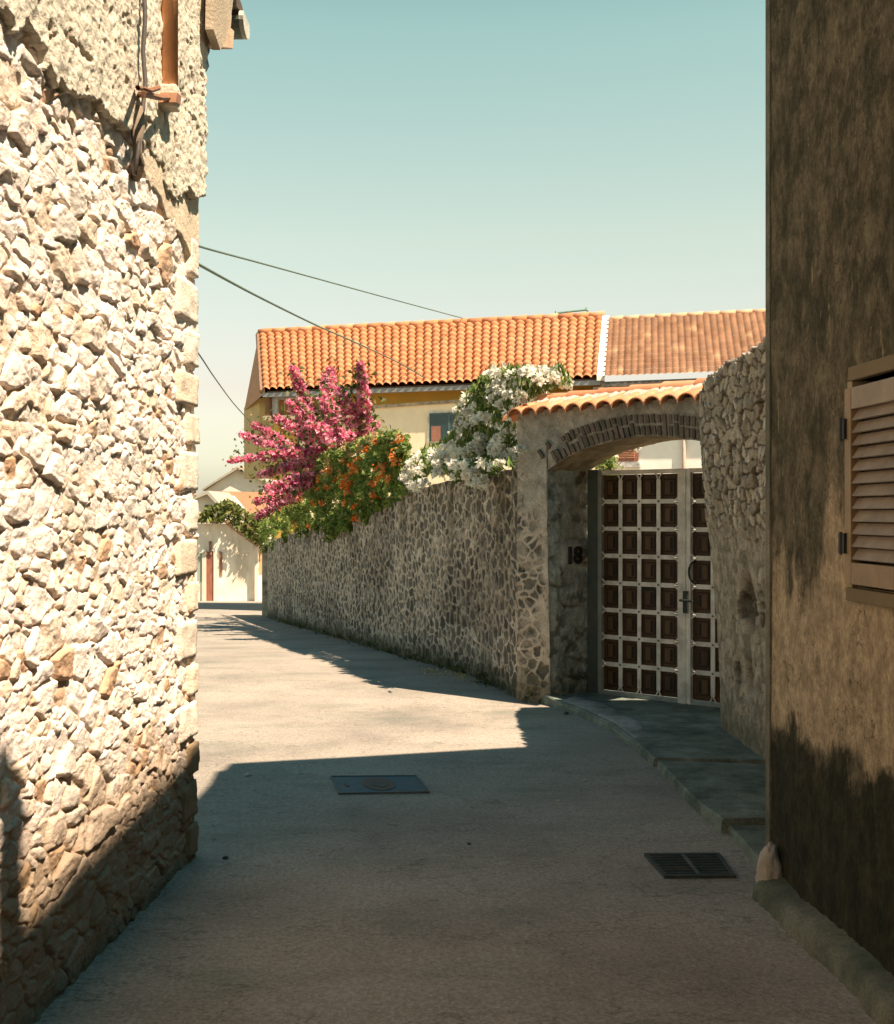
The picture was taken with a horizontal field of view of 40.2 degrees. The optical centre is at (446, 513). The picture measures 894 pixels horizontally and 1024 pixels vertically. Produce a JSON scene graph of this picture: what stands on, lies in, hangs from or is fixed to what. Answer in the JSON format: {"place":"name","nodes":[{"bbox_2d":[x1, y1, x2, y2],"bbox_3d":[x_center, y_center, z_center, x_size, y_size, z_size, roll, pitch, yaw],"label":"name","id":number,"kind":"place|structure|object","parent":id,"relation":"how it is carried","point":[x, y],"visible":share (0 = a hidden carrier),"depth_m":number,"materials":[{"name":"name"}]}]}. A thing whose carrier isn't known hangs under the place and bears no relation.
{"place":"outdoors","nodes":[
{"label":"outdoors","id":0,"kind":"place"},
{"bbox_2d":[202,466,273,491],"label":"gabled house","id":1,"kind":"structure","parent":0,"point":[233,480],"depth_m":85.00,"materials":[{"name":"paint"}]},
{"bbox_2d":[33,601,875,1023],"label":"road","id":2,"kind":"structure","parent":0,"point":[315,897],"depth_m":5.30,"materials":[{"name":"concrete"}]},
{"bbox_2d":[330,775,429,794],"bbox_3d":[-0.402,1.601,7.171,0.608,0.039,0.475,0,0,0],"label":"manhole cover","id":3,"kind":"object","parent":2,"relation":"on","point":[373,784],"visible":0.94,"depth_m":7.15,"materials":[{"name":"metal"}]},
{"bbox_2d":[276,617,536,700],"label":"weeds","id":4,"kind":"object","parent":2,"relation":"on","point":[423,658],"visible":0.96,"depth_m":13.87,"materials":[{"name":"green plant"}]},
{"bbox_2d":[419,668,478,683],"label":"fallen petals","id":5,"kind":"object","parent":2,"relation":"on","point":[459,674],"visible":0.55,"depth_m":12.18,"materials":[{"name":"pink plant"}]},
{"bbox_2d":[644,852,735,878],"bbox_3d":[1.095,1.605,5.527,0.354,0.050,0.369,0,0,0],"label":"drain grate","id":6,"kind":"object","parent":2,"relation":"on","point":[704,865],"visible":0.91,"depth_m":5.52,"materials":[{"name":"metal"}]},
{"bbox_2d":[755,841,782,882],"bbox_3d":[1.339,1.491,5.080,0.108,0.263,0.123,0,0,0],"label":"guard stone","id":7,"kind":"object","parent":2,"relation":"on","point":[769,866],"visible":0.66,"depth_m":5.04,"materials":[{"name":"beige stone"}]},
{"bbox_2d":[752,876,893,1023],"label":"kerb","id":8,"kind":"structure","parent":2,"relation":"on","point":[864,976],"depth_m":4.32,"materials":[{"name":"concrete"}]},
{"bbox_2d":[193,0,764,494],"label":"sky","id":9,"kind":"structure","parent":0,"point":[468,159],"materials":[{"name":"blue"}]},
{"bbox_2d":[541,690,764,766],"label":"pavement","id":10,"kind":"structure","parent":0,"point":[685,732],"depth_m":8.72,"materials":[{"name":"concrete"}]},
{"bbox_2d":[558,696,647,745],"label":"mortar ramp","id":11,"kind":"structure","parent":10,"relation":"on","point":[633,727],"depth_m":9.30,"materials":[{"name":"concrete"}]},
{"bbox_2d":[657,760,764,833],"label":"pavement","id":12,"kind":"structure","parent":0,"point":[720,797],"depth_m":6.83,"materials":[{"name":"concrete"}]},
{"bbox_2d":[727,825,764,867],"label":"pavement","id":13,"kind":"structure","parent":0,"point":[749,840],"depth_m":5.85,"materials":[{"name":"concrete"}]},
{"bbox_3d":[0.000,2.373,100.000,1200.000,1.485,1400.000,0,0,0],"label":"ground","id":14,"kind":"structure","parent":0,"visible":0},
{"bbox_2d":[0,0,249,1023],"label":"stone house","id":15,"kind":"structure","parent":14,"relation":"on","point":[102,146],"depth_m":4.37,"materials":[{"name":"stone"}]},
{"bbox_2d":[193,491,246,523],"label":"gabled house","id":16,"kind":"structure","parent":14,"relation":"on","point":[206,498],"depth_m":66.00,"materials":[{"name":"paint"}]},
{"bbox_2d":[195,520,261,600],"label":"garden wall","id":17,"kind":"structure","parent":14,"relation":"on","point":[229,562],"depth_m":40.00,"materials":[{"name":"paint"}]},
{"bbox_2d":[202,549,217,600],"bbox_3d":[-7.755,2.008,39.970,0.490,1.731,0.100,0,0,0],"label":"door","id":18,"kind":"structure","parent":17,"relation":"in","point":[209,563],"depth_m":39.96,"materials":[{"name":"brown wood"}]},
{"bbox_2d":[219,551,222,575],"bbox_3d":[-7.396,1.624,39.990,0.098,0.833,0.040,0,0,0],"label":"slit window","id":19,"kind":"structure","parent":17,"relation":"in","point":[220,553],"depth_m":39.97,"materials":[{"name":"brown wood"}]},
{"bbox_2d":[198,499,268,544],"bbox_3d":[-7.099,0.751,40.416,2.735,2.574,2.199,0,0,0],"label":"shrub","id":20,"kind":"object","parent":17,"relation":"on","point":[229,507],"visible":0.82,"depth_m":39.59,"materials":[{"name":"green plant"}]},
{"bbox_2d":[217,491,273,539],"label":"tiled annexe","id":21,"kind":"structure","parent":14,"relation":"on","point":[244,499],"depth_m":77.42,"materials":[{"name":"tile"}]},
{"bbox_2d":[222,356,390,528],"bbox_3d":[-2.727,-0.306,20.963,1.983,4.626,9.858,0,0,-22],"label":"bougainvillea","id":22,"kind":"object","parent":14,"relation":"on","point":[331,429],"visible":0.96,"depth_m":19.97,"materials":[{"name":"pink plant"}]},
{"bbox_2d":[262,468,522,698],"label":"garden wall","id":23,"kind":"structure","parent":14,"relation":"on","point":[429,571],"depth_m":13.75,"materials":[{"name":"stone"}]},
{"bbox_2d":[256,425,412,553],"bbox_3d":[-2.328,-0.118,20.728,0.487,1.988,14.959,0,0,-16],"label":"trumpet vine","id":24,"kind":"object","parent":23,"relation":"attached to","point":[356,490],"visible":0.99,"depth_m":17.29,"materials":[{"name":"green plant"}]},
{"bbox_2d":[244,311,604,538],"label":"yellow house","id":25,"kind":"structure","parent":14,"relation":"on","point":[448,359],"depth_m":29.96,"materials":[{"name":"clay tile"},{"name":"painted plaster"},{"name":"painted metal"}]},
{"bbox_2d":[198,352,251,422],"bbox_3d":[-3.947,-2.208,21.486,0.311,0.318,15.075,0,0,-6],"label":"overhead cable","id":26,"kind":"object","parent":25,"relation":"attached to","point":[220,385],"visible":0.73,"depth_m":22.32,"materials":[{"name":"paint"}]},
{"bbox_2d":[198,262,424,377],"bbox_3d":[-1.718,-2.602,18.286,0.871,1.261,18.572,0,0,5],"label":"overhead cable","id":27,"kind":"object","parent":25,"relation":"attached to","point":[231,282],"visible":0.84,"depth_m":16.58,"materials":[{"name":"rubber"}]},
{"bbox_2d":[199,245,462,318],"bbox_3d":[-1.397,-3.681,21.071,1.118,2.794,22.196,0,0,8],"label":"overhead cable","id":28,"kind":"object","parent":25,"relation":"attached to","point":[210,249],"visible":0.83,"depth_m":18.80,"materials":[{"name":"rubber"}]},
{"bbox_2d":[428,411,456,443],"bbox_3d":[-0.009,-2.028,28.558,0.945,0.756,0.062,0,0,20],"label":"window","id":29,"kind":"structure","parent":25,"relation":"in","point":[439,422],"depth_m":28.59,"materials":[{"name":"glass"}]},
{"bbox_2d":[555,307,588,313],"bbox_3d":[3.344,-4.871,32.800,1.023,1.313,0.223,0,0,26],"label":"antenna","id":30,"kind":"object","parent":25,"relation":"on","point":[586,309],"visible":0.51,"depth_m":32.76,"materials":[{"name":"metal"}]},
{"bbox_2d":[398,360,574,492],"bbox_3d":[0.269,0.051,12.617,1.095,3.127,5.150,0,0,-15],"label":"white oleander","id":31,"kind":"object","parent":14,"relation":"on","point":[478,453],"visible":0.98,"depth_m":11.34,"materials":[{"name":"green plant"}]},
{"bbox_2d":[502,378,705,703],"bbox_3d":[1.549,0.307,9.986,2.245,2.747,0.760,0,0,41],"label":"arched gateway","id":32,"kind":"object","parent":14,"relation":"on","point":[568,440],"visible":0.88,"depth_m":10.27,"materials":[{"name":"stone"}]},
{"bbox_2d":[587,468,719,707],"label":"metal gate","id":33,"kind":"structure","parent":32,"relation":"attached to","point":[640,543],"depth_m":10.16,"materials":[{"name":"white metal"}]},
{"bbox_2d":[591,447,641,636],"bbox_3d":[1.836,0.385,14.056,0.616,2.610,0.593,0,0,-33],"label":"yard oleander","id":34,"kind":"object","parent":14,"relation":"on","point":[608,464],"visible":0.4,"depth_m":13.96,"materials":[{"name":"green plant"}]},
{"bbox_2d":[593,308,764,613],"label":"white house","id":35,"kind":"structure","parent":14,"relation":"on","point":[686,342],"depth_m":27.62,"materials":[{"name":"tile"}]},
{"bbox_2d":[616,448,638,460],"bbox_3d":[3.925,-1.543,27.154,0.651,0.747,0.073,0,0,20],"label":"shutter window","id":36,"kind":"structure","parent":35,"relation":"in","point":[633,456],"depth_m":27.09,"materials":[{"name":"paint"}]},
{"bbox_2d":[698,337,764,758],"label":"rubble wall","id":37,"kind":"structure","parent":14,"relation":"on","point":[731,418],"depth_m":8.03,"materials":[{"name":"stone"}]},
{"bbox_2d":[765,0,893,976],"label":"plastered house","id":38,"kind":"structure","parent":14,"relation":"on","point":[829,448],"depth_m":4.51,"materials":[{"name":"paint"}]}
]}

